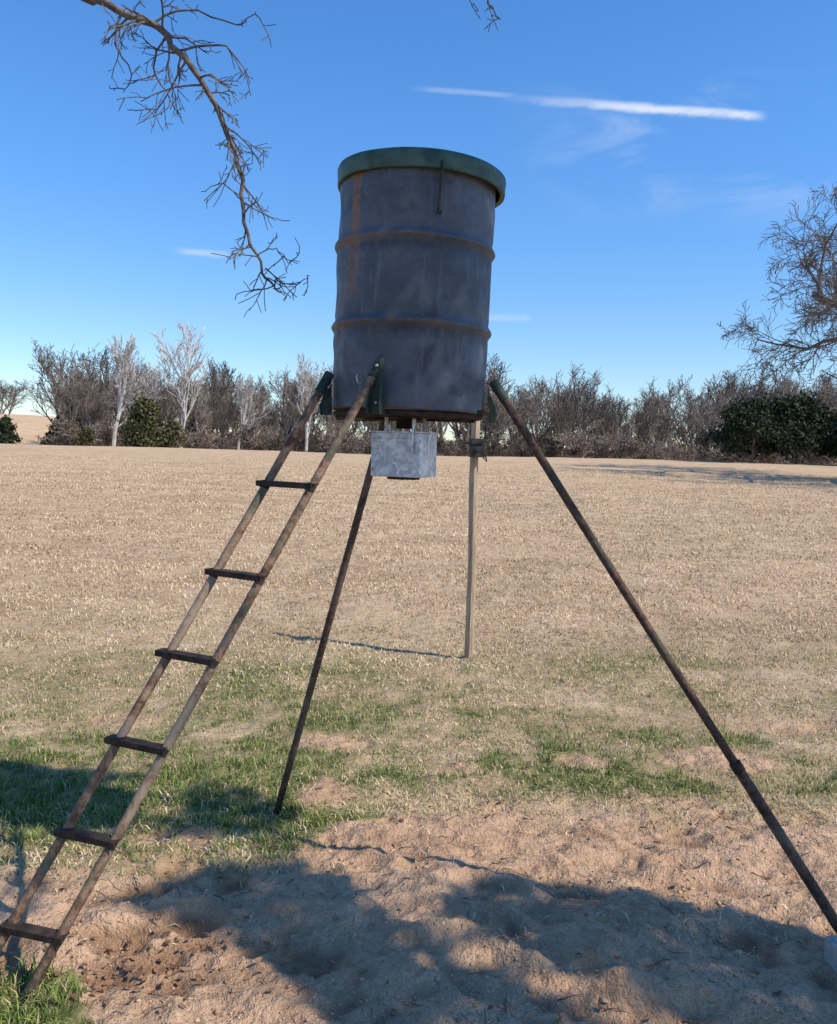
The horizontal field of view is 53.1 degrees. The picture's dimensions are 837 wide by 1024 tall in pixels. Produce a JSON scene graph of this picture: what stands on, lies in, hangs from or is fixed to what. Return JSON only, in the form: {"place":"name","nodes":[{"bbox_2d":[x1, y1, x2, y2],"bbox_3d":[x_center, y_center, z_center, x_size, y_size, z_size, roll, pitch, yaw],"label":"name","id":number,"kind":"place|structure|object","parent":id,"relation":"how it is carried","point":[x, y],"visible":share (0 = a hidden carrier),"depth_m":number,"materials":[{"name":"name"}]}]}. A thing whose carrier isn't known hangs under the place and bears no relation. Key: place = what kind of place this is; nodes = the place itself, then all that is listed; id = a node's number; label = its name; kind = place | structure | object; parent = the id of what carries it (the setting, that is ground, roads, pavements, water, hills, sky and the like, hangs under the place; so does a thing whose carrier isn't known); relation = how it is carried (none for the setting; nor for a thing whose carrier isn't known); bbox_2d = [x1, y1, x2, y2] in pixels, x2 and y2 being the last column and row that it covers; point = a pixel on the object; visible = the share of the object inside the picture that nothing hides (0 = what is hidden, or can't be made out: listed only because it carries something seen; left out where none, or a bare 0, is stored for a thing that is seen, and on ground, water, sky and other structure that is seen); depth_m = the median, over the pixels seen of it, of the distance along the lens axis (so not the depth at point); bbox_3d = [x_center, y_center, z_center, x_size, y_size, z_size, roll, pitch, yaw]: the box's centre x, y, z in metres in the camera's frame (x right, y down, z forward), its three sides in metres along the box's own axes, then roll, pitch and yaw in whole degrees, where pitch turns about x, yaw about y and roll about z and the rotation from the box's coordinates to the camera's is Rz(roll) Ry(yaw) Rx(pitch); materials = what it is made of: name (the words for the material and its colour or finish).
{"place":"outdoors","nodes":[
{"label":"outdoors","id":0,"kind":"place"},
{"bbox_2d":[0,414,836,1023],"bbox_3d":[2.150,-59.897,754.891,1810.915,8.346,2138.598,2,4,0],"label":"ground","id":1,"kind":"structure","parent":0,"point":[302,920],"depth_m":4.85,"materials":[{"name":"soil"}]},
{"bbox_2d":[0,413,22,443],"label":"cedar tree","id":2,"kind":"object","parent":1,"relation":"on","point":[8,430],"visible":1,"depth_m":83.44,"materials":[{"name":"green plant"}]},
{"bbox_2d":[38,405,88,445],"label":"cedar tree","id":3,"kind":"object","parent":1,"relation":"on","point":[53,428],"visible":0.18,"depth_m":118.44,"materials":[{"name":"green plant"}]},
{"bbox_2d":[73,425,95,445],"label":"cedar tree","id":4,"kind":"object","parent":1,"relation":"on","point":[84,436],"visible":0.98,"depth_m":89.34,"materials":[{"name":"green plant"}]},
{"bbox_2d":[107,333,168,445],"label":"sycamore tree","id":5,"kind":"object","parent":1,"relation":"on","point":[125,361],"visible":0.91,"depth_m":92.79,"materials":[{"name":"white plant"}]},
{"bbox_2d":[121,362,166,408],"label":"sycamore tree","id":6,"kind":"object","parent":1,"relation":"on","point":[149,381],"visible":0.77,"depth_m":94.73,"materials":[{"name":"grey plant"}]},
{"bbox_2d":[116,391,176,447],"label":"cedar tree","id":7,"kind":"object","parent":1,"relation":"on","point":[146,415],"visible":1,"depth_m":84.69,"materials":[{"name":"green plant"}]},
{"bbox_2d":[156,420,191,447],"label":"cedar tree","id":8,"kind":"object","parent":1,"relation":"on","point":[174,433],"visible":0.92,"depth_m":86.01,"materials":[{"name":"green plant"}]},
{"bbox_2d":[150,319,211,447],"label":"sycamore tree","id":9,"kind":"object","parent":1,"relation":"on","point":[184,384],"visible":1,"depth_m":91.98,"materials":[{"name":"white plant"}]},
{"bbox_2d":[234,374,271,449],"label":"sycamore tree","id":10,"kind":"object","parent":1,"relation":"on","point":[245,396],"visible":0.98,"depth_m":98.80,"materials":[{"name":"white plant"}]},
{"bbox_2d":[81,0,499,316],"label":"oak tree","id":11,"kind":"object","parent":1,"relation":"on","point":[138,18],"visible":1,"depth_m":3.08,"materials":[{"name":"brown plant"}]},
{"bbox_2d":[291,354,324,451],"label":"sycamore tree","id":12,"kind":"object","parent":1,"relation":"on","point":[305,378],"visible":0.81,"depth_m":96.38,"materials":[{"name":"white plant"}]},
{"bbox_2d":[0,782,827,1021],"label":"dead leaves","id":13,"kind":"object","parent":1,"relation":"on","point":[140,972],"visible":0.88,"depth_m":2.62,"materials":[{"name":"brown plant"}]},
{"bbox_2d":[0,771,830,1023],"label":"fallen twigs","id":14,"kind":"object","parent":1,"relation":"on","point":[433,881],"visible":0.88,"depth_m":3.08,"materials":[{"name":"brown wood"}]},
{"bbox_2d":[0,147,836,1008],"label":"deer feeder","id":15,"kind":"object","parent":1,"relation":"on","point":[416,257],"visible":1,"depth_m":2.86,"materials":[{"name":"paint"}]},
{"bbox_2d":[0,338,836,464],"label":"distant tree line","id":16,"kind":"object","parent":1,"relation":"on","point":[94,399],"visible":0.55,"depth_m":110.23,"materials":[{"name":"plant"}]},
{"bbox_2d":[0,594,836,1023],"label":"green grass","id":17,"kind":"structure","parent":1,"relation":"on","point":[26,1008],"depth_m":4.48,"materials":[{"name":"green plant"}]},
{"bbox_2d":[2,737,836,1023],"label":"soil clods","id":18,"kind":"object","parent":1,"relation":"on","point":[527,1004],"visible":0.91,"depth_m":2.67,"materials":[{"name":"brown soil"}]},
{"bbox_2d":[462,421,486,657],"bbox_3d":[0.468,0.229,7.321,0.221,2.336,0.185,2,4,0],"label":"trail camera post","id":19,"kind":"object","parent":1,"relation":"on","point":[476,443],"visible":0.98,"depth_m":7.33,"materials":[{"name":"grey wood"}]},
{"bbox_2d":[702,391,803,462],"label":"live oak tree","id":20,"kind":"object","parent":1,"relation":"on","point":[752,420],"visible":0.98,"depth_m":74.09,"materials":[{"name":"green plant"}]},
{"bbox_2d":[717,182,836,414],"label":"bare oak tree","id":21,"kind":"object","parent":1,"relation":"on","point":[822,298],"visible":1,"depth_m":48.30,"materials":[{"name":"grey plant"}]},
{"bbox_2d":[737,386,836,463],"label":"live oak tree","id":22,"kind":"object","parent":1,"relation":"on","point":[812,428],"visible":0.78,"depth_m":75.28,"materials":[{"name":"green plant"}]},
{"bbox_2d":[818,412,836,459],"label":"live oak tree","id":23,"kind":"object","parent":1,"relation":"on","point":[834,444],"visible":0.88,"depth_m":74.53,"materials":[{"name":"green plant"}]},
{"bbox_2d":[824,935,836,973],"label":"concrete block","id":24,"kind":"object","parent":1,"relation":"on","point":[830,953],"depth_m":2.66,"materials":[{"name":"grey concrete"}]},
{"bbox_2d":[0,453,836,962],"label":"dry field grass","id":25,"kind":"structure","parent":0,"point":[384,589],"depth_m":9.93,"materials":[{"name":"beige plant"}]},
{"bbox_2d":[0,0,836,454],"label":"sky","id":26,"kind":"structure","parent":0,"point":[646,151],"materials":[{"name":"blue"}]}
]}

